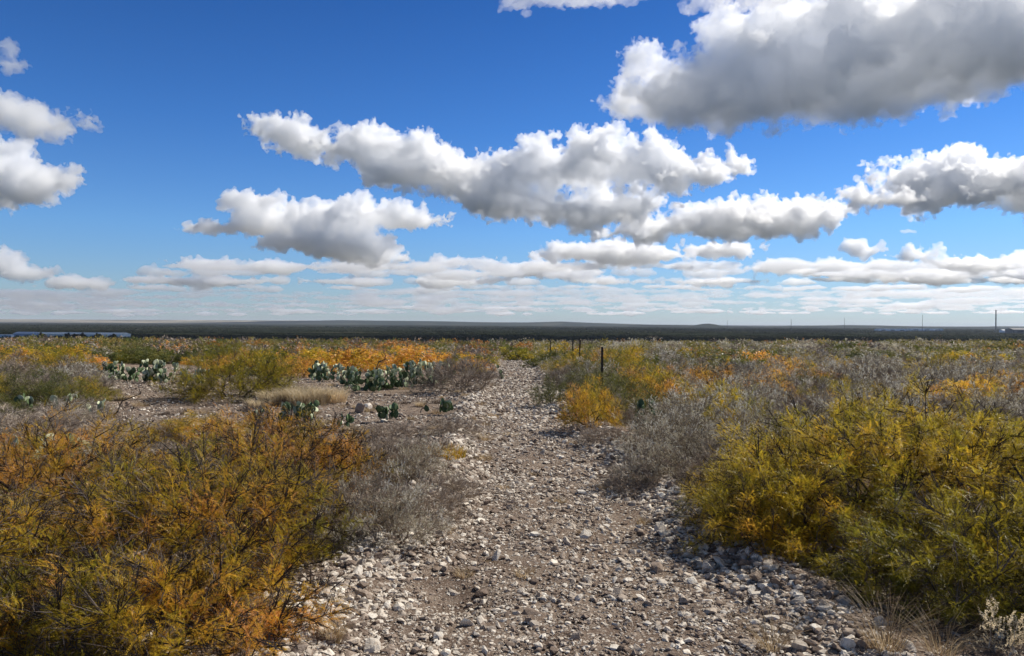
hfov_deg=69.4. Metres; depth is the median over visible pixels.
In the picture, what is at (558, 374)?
bare twiggy shrub
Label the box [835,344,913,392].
silver sage shrub
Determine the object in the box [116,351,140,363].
golden shrub
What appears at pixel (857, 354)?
olive green shrub
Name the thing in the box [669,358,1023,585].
golden shrub
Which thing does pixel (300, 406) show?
prickly pear
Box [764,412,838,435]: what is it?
bare twiggy shrub
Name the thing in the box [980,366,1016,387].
silver sage shrub
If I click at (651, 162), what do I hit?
sky
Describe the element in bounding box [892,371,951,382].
bare twiggy shrub
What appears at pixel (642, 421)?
silver sage shrub
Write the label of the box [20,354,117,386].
bare twiggy shrub
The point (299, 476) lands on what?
dead branch
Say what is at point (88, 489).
dead branch
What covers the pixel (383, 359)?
dead branch
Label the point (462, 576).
grass tuft
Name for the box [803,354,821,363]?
silver sage shrub
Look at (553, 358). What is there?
silver sage shrub
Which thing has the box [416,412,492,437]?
bare twiggy shrub
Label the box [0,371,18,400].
golden shrub
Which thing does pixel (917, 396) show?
silver sage shrub
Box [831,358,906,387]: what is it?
bare twiggy shrub
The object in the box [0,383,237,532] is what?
orange tinged shrub
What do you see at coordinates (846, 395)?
silver sage shrub
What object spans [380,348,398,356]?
bare twiggy shrub
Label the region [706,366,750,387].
silver sage shrub
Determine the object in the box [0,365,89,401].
bare twiggy shrub
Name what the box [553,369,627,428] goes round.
golden shrub
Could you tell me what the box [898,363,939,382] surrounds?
silver sage shrub
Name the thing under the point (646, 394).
rust orange shrub
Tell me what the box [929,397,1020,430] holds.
bare twiggy shrub
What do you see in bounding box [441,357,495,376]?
bare twiggy shrub
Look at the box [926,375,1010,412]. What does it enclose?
golden shrub
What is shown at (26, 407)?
bare twiggy shrub
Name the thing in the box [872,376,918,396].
silver sage shrub
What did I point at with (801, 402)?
bare twiggy shrub
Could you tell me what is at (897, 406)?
silver sage shrub
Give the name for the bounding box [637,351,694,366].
olive green shrub
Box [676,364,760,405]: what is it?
silver sage shrub
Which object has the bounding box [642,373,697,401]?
rust orange shrub
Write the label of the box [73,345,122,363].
olive green shrub
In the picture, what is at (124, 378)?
prickly pear
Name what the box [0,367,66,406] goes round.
olive green shrub
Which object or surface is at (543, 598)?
rock
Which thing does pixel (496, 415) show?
grass tuft
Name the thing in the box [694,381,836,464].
silver sage shrub
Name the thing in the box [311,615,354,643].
grass tuft
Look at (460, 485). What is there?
bare twiggy shrub
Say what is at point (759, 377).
silver sage shrub
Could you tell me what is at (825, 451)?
silver sage shrub
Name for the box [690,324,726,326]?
hill
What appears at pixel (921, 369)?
silver sage shrub
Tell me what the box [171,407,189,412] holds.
grass tuft
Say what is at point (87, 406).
silver sage shrub
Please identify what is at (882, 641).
grass tuft
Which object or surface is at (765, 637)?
grass tuft
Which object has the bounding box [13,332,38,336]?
metal barn
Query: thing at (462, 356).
rust orange shrub
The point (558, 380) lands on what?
silver sage shrub
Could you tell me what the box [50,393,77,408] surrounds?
prickly pear
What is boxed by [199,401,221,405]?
grass tuft
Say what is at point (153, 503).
dead branch
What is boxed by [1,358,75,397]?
olive green shrub
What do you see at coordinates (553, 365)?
golden shrub
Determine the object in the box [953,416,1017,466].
silver sage shrub
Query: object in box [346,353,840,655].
path
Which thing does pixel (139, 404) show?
grass tuft
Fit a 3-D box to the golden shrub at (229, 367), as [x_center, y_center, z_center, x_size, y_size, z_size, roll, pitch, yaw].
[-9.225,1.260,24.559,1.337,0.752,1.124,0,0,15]
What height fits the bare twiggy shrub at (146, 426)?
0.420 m
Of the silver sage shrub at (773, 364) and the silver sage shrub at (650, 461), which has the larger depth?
the silver sage shrub at (773, 364)
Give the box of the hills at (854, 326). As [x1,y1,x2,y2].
[620,325,1023,328]
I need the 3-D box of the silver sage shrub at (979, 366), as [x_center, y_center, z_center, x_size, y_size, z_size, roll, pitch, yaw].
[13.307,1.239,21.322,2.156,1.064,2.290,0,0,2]
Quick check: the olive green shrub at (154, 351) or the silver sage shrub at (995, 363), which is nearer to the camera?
the silver sage shrub at (995, 363)
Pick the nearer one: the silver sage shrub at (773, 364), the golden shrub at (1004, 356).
the silver sage shrub at (773, 364)
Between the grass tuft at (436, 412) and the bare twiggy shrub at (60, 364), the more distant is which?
the bare twiggy shrub at (60, 364)
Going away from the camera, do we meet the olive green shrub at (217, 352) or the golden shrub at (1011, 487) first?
the golden shrub at (1011, 487)
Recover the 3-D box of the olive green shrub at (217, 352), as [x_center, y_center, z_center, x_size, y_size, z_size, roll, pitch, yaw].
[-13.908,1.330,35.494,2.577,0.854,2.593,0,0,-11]
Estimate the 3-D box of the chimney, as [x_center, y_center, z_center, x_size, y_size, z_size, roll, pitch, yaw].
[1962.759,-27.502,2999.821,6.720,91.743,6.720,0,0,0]
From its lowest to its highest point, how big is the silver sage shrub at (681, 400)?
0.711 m
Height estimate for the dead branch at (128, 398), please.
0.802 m
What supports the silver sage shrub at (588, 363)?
on the ground
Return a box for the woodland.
[0,323,1023,342]
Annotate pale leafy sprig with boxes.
[965,597,1023,655]
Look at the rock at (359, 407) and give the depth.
13.50 m
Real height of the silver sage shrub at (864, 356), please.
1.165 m
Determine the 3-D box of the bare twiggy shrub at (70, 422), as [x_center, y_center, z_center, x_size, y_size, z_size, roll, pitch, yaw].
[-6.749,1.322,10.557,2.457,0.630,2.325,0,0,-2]
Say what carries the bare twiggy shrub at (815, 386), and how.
on the ground
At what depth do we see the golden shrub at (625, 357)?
21.16 m
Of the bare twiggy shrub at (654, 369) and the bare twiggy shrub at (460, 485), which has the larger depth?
the bare twiggy shrub at (654, 369)
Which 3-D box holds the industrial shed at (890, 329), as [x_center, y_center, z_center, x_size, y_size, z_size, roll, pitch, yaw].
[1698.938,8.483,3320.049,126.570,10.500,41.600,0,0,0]
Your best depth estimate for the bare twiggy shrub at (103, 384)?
16.18 m
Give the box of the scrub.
[0,333,1023,362]
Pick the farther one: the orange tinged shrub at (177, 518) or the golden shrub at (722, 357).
the golden shrub at (722, 357)
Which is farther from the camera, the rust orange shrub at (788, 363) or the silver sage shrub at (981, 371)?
the rust orange shrub at (788, 363)
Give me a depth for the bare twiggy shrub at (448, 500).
6.16 m
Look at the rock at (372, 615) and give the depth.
4.23 m
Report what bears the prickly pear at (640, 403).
on the ground
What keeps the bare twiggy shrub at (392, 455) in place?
on the ground
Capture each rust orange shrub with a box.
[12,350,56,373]
[69,353,119,370]
[179,356,199,364]
[193,357,228,372]
[203,346,253,367]
[273,348,331,377]
[307,343,391,372]
[357,348,382,360]
[373,341,450,369]
[438,349,491,365]
[553,343,646,370]
[611,362,677,391]
[619,381,671,405]
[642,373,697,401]
[660,356,744,390]
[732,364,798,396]
[734,349,791,362]
[760,351,831,380]
[797,365,838,381]
[960,363,1023,401]
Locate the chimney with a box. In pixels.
[995,310,996,331]
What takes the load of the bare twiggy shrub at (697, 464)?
on the ground
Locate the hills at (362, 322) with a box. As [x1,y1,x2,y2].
[186,320,648,325]
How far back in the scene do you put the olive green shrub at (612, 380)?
16.55 m
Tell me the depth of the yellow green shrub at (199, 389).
15.70 m
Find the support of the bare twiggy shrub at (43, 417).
on the ground
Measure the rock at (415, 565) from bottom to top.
0.040 m
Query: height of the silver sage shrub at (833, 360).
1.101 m
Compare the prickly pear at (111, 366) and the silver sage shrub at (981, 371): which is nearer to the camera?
the silver sage shrub at (981, 371)
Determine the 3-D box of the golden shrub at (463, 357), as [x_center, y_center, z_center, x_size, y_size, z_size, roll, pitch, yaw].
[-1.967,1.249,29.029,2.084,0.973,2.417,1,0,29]
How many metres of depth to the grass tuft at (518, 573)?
5.03 m
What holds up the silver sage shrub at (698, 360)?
on the ground
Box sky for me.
[0,0,1023,325]
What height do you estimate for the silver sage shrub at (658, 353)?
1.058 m
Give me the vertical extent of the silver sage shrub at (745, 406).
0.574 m
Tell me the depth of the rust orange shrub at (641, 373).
17.72 m
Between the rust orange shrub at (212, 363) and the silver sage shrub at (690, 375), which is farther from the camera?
the rust orange shrub at (212, 363)
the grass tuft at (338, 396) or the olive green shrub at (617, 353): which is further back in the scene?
the olive green shrub at (617, 353)
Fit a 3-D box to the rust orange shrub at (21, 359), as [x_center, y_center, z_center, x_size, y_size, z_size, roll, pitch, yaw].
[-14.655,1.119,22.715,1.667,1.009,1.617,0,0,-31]
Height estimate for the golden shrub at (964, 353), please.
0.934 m
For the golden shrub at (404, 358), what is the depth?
34.31 m
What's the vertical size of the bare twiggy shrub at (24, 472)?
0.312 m
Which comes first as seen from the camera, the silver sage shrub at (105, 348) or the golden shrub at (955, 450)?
the golden shrub at (955, 450)
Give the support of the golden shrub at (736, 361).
on the ground
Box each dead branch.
[63,474,103,529]
[113,376,150,414]
[126,462,184,557]
[248,395,340,554]
[376,343,393,368]
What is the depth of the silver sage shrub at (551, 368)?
25.16 m
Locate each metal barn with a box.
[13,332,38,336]
[38,332,130,337]
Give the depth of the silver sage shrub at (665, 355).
24.11 m
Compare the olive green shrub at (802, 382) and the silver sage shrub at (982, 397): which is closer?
the silver sage shrub at (982, 397)
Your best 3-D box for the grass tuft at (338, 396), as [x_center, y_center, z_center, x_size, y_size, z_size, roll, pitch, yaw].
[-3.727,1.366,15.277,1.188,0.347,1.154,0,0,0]
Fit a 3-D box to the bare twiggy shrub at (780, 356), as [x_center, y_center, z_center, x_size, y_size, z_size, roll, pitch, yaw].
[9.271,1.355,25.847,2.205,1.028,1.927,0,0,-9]
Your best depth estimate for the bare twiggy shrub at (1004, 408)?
9.14 m
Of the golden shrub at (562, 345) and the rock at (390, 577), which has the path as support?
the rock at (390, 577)
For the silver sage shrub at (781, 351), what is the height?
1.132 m
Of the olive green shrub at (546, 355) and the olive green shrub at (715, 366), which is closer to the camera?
the olive green shrub at (715, 366)
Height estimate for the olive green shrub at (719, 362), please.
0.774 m
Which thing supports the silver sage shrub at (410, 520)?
on the ground
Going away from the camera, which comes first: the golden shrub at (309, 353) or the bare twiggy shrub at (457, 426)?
the bare twiggy shrub at (457, 426)
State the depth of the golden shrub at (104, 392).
15.20 m
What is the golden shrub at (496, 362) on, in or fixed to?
on the ground
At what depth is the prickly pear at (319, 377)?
20.98 m
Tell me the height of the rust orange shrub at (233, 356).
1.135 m
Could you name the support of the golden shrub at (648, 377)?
on the ground
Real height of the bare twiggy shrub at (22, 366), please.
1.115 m
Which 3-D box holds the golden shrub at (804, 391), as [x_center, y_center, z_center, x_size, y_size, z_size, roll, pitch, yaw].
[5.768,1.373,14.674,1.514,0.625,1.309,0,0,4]
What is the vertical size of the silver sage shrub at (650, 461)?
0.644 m
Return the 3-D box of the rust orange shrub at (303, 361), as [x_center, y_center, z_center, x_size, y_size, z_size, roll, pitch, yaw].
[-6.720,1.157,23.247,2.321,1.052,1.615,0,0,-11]
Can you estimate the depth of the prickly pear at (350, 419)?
11.36 m
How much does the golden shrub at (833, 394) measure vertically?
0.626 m
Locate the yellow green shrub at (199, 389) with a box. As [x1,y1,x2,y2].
[146,333,306,403]
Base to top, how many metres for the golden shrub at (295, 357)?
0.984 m
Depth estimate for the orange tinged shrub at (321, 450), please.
7.15 m
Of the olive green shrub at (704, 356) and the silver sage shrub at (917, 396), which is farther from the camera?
the olive green shrub at (704, 356)
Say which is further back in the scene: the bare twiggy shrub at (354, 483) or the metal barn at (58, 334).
the metal barn at (58, 334)
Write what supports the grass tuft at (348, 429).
on the ground
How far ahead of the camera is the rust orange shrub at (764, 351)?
28.50 m
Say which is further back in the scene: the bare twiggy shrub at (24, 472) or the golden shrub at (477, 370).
the golden shrub at (477, 370)
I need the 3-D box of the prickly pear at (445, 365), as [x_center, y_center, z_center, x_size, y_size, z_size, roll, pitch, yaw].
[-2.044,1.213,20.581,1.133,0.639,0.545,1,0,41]
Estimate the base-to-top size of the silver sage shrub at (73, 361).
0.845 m
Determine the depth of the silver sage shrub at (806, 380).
16.68 m
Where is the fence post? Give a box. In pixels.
[601,347,602,387]
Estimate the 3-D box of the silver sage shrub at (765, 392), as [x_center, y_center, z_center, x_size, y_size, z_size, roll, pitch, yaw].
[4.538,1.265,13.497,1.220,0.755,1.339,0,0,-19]
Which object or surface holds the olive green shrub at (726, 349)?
on the ground
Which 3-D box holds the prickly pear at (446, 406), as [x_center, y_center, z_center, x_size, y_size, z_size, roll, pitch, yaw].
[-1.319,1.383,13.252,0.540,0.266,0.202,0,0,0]
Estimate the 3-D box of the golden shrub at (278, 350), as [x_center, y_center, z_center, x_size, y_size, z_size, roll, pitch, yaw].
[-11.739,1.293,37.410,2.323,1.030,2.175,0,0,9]
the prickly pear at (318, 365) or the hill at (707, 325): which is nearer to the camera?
the prickly pear at (318, 365)
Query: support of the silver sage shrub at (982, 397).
on the ground
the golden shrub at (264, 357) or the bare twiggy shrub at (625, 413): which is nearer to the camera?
the bare twiggy shrub at (625, 413)
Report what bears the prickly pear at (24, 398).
on the ground
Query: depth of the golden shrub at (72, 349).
30.30 m
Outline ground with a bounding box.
[0,322,1023,655]
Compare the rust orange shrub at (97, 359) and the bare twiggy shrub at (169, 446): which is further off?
the rust orange shrub at (97, 359)
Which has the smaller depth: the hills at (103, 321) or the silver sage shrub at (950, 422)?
the silver sage shrub at (950, 422)
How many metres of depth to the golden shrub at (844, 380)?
16.17 m
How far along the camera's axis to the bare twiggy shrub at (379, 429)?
10.61 m
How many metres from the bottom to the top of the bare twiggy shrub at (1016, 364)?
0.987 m
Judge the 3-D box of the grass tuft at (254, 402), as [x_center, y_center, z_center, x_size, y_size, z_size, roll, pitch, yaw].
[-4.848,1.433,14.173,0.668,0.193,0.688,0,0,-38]
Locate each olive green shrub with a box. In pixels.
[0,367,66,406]
[0,367,107,410]
[0,394,37,415]
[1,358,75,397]
[8,353,66,379]
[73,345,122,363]
[106,345,151,357]
[124,352,175,364]
[126,347,180,362]
[161,350,199,363]
[171,347,198,354]
[203,347,247,356]
[297,346,341,357]
[519,348,578,367]
[526,373,572,404]
[555,339,655,381]
[557,357,640,394]
[564,360,648,413]
[567,377,599,399]
[573,361,643,397]
[610,376,687,419]
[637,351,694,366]
[655,355,703,374]
[683,351,715,362]
[694,356,742,376]
[703,347,740,353]
[704,357,728,367]
[719,351,748,359]
[723,349,766,359]
[777,359,833,391]
[823,348,865,360]
[873,348,909,359]
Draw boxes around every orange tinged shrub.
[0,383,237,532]
[0,473,169,655]
[0,521,374,655]
[1,411,386,631]
[121,391,413,510]
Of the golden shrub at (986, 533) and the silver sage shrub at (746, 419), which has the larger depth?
the silver sage shrub at (746, 419)
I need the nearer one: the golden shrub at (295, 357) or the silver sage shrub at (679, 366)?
the silver sage shrub at (679, 366)
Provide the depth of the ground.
14.99 m
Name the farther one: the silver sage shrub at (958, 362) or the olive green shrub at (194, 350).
the olive green shrub at (194, 350)
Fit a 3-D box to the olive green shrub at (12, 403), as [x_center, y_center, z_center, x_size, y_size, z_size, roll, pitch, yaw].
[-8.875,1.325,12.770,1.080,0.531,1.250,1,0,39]
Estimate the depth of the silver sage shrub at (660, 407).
10.13 m
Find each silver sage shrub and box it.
[30,390,113,419]
[33,352,132,391]
[40,354,101,381]
[47,356,96,374]
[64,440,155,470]
[85,343,110,354]
[315,453,459,558]
[372,428,470,481]
[538,347,577,365]
[543,356,563,372]
[549,367,586,391]
[562,346,638,390]
[595,381,624,399]
[599,387,631,406]
[605,394,717,461]
[608,421,695,482]
[624,397,766,480]
[627,384,758,448]
[636,346,672,358]
[638,387,726,425]
[644,332,691,372]
[661,350,707,380]
[667,370,705,393]
[675,357,709,366]
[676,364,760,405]
[678,365,715,392]
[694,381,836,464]
[695,416,773,451]
[697,398,772,431]
[704,354,788,405]
[704,375,780,416]
[705,349,754,372]
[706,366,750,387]
[719,395,770,426]
[727,378,788,409]
[742,355,806,386]
[761,345,822,361]
[777,351,827,370]
[784,367,835,395]
[785,405,831,424]
[792,353,822,368]
[799,347,886,385]
[799,374,902,424]
[799,423,870,474]
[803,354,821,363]
[807,380,882,410]
[816,346,842,368]
[818,379,868,400]
[827,388,950,441]
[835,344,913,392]
[847,349,882,366]
[853,410,938,466]
[858,370,938,400]
[866,345,913,369]
[868,380,961,424]
[871,387,926,425]
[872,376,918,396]
[876,357,916,375]
[888,384,935,408]
[889,345,980,395]
[889,365,959,395]
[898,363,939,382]
[917,411,1000,439]
[923,394,961,411]
[930,348,1017,394]
[934,354,1001,376]
[935,372,1023,418]
[936,358,990,392]
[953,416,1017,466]
[975,386,1021,415]
[976,355,1007,372]
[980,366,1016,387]
[985,357,1023,382]
[986,394,1023,415]
[988,349,1023,373]
[1008,408,1023,420]
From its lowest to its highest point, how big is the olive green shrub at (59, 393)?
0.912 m
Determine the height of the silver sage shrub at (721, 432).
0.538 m
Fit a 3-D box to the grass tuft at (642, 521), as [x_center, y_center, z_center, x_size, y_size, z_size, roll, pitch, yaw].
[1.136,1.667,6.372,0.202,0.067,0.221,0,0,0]
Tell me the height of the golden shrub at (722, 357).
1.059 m
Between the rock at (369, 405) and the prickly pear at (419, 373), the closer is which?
the rock at (369, 405)
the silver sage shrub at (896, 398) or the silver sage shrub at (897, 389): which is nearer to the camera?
the silver sage shrub at (896, 398)
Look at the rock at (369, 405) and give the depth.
14.05 m
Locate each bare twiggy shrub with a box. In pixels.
[0,353,52,384]
[0,356,31,375]
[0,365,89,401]
[0,366,26,385]
[0,398,130,442]
[3,348,44,363]
[4,460,55,482]
[11,401,35,413]
[18,405,81,429]
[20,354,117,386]
[57,396,113,413]
[62,372,124,395]
[70,367,107,391]
[72,415,195,450]
[136,431,218,463]
[273,462,428,541]
[295,433,377,455]
[323,441,420,486]
[347,426,473,465]
[355,415,427,440]
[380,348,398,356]
[390,476,476,529]
[401,465,489,505]
[402,347,507,393]
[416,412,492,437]
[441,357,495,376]
[471,350,503,361]
[538,359,591,380]
[542,364,580,384]
[574,419,636,446]
[589,398,632,416]
[589,458,665,497]
[595,403,639,424]
[622,361,688,382]
[659,434,766,499]
[668,350,716,367]
[709,360,778,388]
[753,380,873,419]
[761,353,785,364]
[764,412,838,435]
[773,374,847,399]
[777,370,830,388]
[778,395,829,411]
[779,390,814,412]
[825,367,881,391]
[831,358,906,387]
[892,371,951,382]
[913,387,983,418]
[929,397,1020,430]
[983,402,1023,456]
[1008,356,1023,370]
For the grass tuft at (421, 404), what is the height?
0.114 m
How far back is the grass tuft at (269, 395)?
14.55 m
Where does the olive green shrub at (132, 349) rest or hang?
on the ground
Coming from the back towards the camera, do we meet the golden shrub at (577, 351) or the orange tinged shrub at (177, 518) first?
the golden shrub at (577, 351)
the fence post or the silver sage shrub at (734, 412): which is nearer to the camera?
the silver sage shrub at (734, 412)
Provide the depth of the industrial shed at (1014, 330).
2304.66 m
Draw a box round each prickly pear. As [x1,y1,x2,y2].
[7,433,76,461]
[14,393,33,407]
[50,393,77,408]
[75,437,91,455]
[86,399,105,414]
[97,361,143,379]
[107,359,172,381]
[142,360,177,382]
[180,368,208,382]
[278,400,318,420]
[308,360,335,378]
[308,363,342,380]
[337,414,354,426]
[340,366,361,384]
[341,368,384,391]
[364,367,398,388]
[375,403,398,419]
[377,363,415,387]
[397,359,423,384]
[406,361,445,384]
[423,360,455,381]
[424,398,453,411]
[635,399,663,427]
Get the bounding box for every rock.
[354,403,364,412]
[364,402,372,408]
[367,613,376,618]
[387,575,395,580]
[408,562,419,569]
[536,596,546,600]
[675,638,685,644]
[762,586,771,592]
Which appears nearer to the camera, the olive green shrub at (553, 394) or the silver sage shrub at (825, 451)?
the silver sage shrub at (825, 451)
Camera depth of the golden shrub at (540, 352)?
37.90 m
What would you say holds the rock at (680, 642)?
on the path
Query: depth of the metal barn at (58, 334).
1004.88 m
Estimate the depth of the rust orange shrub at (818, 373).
19.07 m
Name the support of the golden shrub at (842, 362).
on the ground
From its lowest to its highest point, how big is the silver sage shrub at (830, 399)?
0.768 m
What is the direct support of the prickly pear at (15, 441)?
on the ground
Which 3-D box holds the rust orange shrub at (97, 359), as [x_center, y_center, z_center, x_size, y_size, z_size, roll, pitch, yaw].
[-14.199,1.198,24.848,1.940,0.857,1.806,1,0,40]
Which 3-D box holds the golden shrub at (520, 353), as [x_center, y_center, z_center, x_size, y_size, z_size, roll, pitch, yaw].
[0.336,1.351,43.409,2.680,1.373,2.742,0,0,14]
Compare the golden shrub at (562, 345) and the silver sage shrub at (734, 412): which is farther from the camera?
the golden shrub at (562, 345)
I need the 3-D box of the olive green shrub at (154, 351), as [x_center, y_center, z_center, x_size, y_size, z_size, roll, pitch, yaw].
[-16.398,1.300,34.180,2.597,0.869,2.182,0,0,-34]
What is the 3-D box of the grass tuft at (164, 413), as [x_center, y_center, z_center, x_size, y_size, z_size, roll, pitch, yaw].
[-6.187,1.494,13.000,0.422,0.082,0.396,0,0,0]
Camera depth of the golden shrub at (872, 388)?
14.43 m
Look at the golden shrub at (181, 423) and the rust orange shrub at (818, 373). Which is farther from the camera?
the rust orange shrub at (818, 373)
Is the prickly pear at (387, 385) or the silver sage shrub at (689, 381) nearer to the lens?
the silver sage shrub at (689, 381)
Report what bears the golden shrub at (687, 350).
on the ground
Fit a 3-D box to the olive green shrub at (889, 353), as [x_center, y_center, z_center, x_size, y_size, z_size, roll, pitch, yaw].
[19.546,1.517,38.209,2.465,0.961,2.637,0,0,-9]
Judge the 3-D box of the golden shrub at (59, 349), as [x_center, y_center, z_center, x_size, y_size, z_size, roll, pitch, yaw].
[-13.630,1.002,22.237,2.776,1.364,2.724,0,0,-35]
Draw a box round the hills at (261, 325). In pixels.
[74,324,329,325]
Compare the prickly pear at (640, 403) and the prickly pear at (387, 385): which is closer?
the prickly pear at (640, 403)
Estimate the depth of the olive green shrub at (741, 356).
27.64 m
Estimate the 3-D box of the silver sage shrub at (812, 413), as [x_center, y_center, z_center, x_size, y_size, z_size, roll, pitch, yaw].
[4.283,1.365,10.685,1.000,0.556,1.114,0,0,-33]
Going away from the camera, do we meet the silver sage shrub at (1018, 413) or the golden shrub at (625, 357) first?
the silver sage shrub at (1018, 413)
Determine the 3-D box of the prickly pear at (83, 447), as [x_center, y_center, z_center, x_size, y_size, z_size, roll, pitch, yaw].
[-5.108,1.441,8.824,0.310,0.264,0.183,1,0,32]
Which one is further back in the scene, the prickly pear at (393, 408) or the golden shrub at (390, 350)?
the golden shrub at (390, 350)
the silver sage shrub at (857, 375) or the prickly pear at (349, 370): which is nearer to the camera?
the silver sage shrub at (857, 375)
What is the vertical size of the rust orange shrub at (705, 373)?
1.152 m
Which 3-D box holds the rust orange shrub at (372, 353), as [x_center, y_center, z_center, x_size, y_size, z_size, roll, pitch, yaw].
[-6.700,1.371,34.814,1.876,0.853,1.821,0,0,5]
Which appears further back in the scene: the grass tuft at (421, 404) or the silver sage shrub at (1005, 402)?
the grass tuft at (421, 404)
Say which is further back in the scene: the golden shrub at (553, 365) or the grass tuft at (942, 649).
the golden shrub at (553, 365)
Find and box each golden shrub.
[0,348,23,373]
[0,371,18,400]
[3,344,57,359]
[12,436,86,474]
[21,340,104,374]
[30,345,96,358]
[39,342,72,354]
[43,373,129,401]
[61,343,97,351]
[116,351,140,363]
[128,407,250,443]
[219,358,249,374]
[242,349,286,371]
[245,341,306,375]
[258,347,306,367]
[262,344,292,353]
[292,346,339,364]
[381,344,402,354]
[391,351,419,362]
[441,347,482,366]
[458,362,489,375]
[478,351,500,365]
[498,340,535,360]
[524,345,562,362]
[538,348,590,375]
[547,339,569,353]
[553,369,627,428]
[554,348,603,366]
[594,336,650,375]
[618,356,693,394]
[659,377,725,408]
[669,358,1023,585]
[671,434,916,582]
[674,344,711,359]
[686,372,778,435]
[701,347,752,365]
[725,350,787,369]
[783,384,830,402]
[788,460,1023,643]
[796,359,816,370]
[811,387,854,400]
[813,371,861,394]
[819,357,875,371]
[842,380,903,402]
[902,346,991,375]
[904,435,1023,588]
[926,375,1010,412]
[943,350,979,359]
[954,388,1019,410]
[981,353,1017,362]
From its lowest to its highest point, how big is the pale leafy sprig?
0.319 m
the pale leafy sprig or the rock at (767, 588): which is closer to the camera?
the pale leafy sprig
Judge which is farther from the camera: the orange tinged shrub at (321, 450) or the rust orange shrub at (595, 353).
the rust orange shrub at (595, 353)
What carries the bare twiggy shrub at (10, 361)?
on the ground
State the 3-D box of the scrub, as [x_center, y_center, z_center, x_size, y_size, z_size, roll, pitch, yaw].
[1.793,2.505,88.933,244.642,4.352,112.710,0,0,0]
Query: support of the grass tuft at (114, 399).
on the ground
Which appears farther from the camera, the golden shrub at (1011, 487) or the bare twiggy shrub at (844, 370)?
the bare twiggy shrub at (844, 370)
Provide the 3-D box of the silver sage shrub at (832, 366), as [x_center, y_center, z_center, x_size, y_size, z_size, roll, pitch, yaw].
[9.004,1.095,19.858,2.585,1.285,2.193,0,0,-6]
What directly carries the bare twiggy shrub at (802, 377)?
on the ground
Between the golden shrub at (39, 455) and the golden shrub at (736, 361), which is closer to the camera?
the golden shrub at (39, 455)
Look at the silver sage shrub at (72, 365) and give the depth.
19.40 m
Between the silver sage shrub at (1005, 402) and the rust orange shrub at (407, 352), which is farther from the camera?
the rust orange shrub at (407, 352)
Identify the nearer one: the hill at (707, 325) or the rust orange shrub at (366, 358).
the rust orange shrub at (366, 358)
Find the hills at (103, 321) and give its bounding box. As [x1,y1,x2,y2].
[0,319,302,322]
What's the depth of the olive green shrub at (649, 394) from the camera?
12.72 m
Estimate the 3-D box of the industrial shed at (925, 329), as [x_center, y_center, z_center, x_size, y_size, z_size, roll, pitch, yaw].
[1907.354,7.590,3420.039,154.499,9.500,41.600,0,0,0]
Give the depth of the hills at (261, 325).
5090.49 m
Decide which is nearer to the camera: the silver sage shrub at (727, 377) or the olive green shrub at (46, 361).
the silver sage shrub at (727, 377)
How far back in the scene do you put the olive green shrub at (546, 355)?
32.28 m
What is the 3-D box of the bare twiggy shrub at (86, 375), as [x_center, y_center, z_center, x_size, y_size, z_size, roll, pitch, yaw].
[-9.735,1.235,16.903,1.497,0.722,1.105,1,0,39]
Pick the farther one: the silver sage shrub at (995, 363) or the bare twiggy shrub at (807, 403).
the silver sage shrub at (995, 363)
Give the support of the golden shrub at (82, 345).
on the ground
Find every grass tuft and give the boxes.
[107,395,128,400]
[130,401,149,406]
[152,411,170,415]
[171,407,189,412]
[196,409,215,413]
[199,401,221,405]
[241,397,274,407]
[251,386,302,405]
[274,383,338,406]
[303,385,355,403]
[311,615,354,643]
[337,425,361,432]
[415,401,428,406]
[428,409,444,414]
[429,442,468,459]
[452,566,475,578]
[473,452,492,460]
[487,411,503,417]
[512,566,535,578]
[550,495,567,503]
[636,516,651,524]
[717,602,818,651]
[798,570,967,652]
[878,598,1013,655]
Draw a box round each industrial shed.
[874,329,906,330]
[907,329,943,330]
[1005,328,1023,332]
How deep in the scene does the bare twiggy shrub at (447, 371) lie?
17.50 m
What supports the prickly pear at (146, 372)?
on the ground
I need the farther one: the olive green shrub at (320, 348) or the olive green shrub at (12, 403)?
the olive green shrub at (320, 348)
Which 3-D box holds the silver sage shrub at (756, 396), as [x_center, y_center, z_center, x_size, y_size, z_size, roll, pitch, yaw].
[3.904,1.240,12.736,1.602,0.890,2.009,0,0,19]
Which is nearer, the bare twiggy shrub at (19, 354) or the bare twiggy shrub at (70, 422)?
the bare twiggy shrub at (70, 422)
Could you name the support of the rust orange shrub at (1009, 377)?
on the ground
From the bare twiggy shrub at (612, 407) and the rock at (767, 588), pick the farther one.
the bare twiggy shrub at (612, 407)
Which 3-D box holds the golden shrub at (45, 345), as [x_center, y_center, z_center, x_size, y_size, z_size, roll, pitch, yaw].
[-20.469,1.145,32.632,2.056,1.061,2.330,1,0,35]
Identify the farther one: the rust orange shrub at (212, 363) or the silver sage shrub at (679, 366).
the rust orange shrub at (212, 363)
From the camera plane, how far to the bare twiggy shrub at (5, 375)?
16.63 m

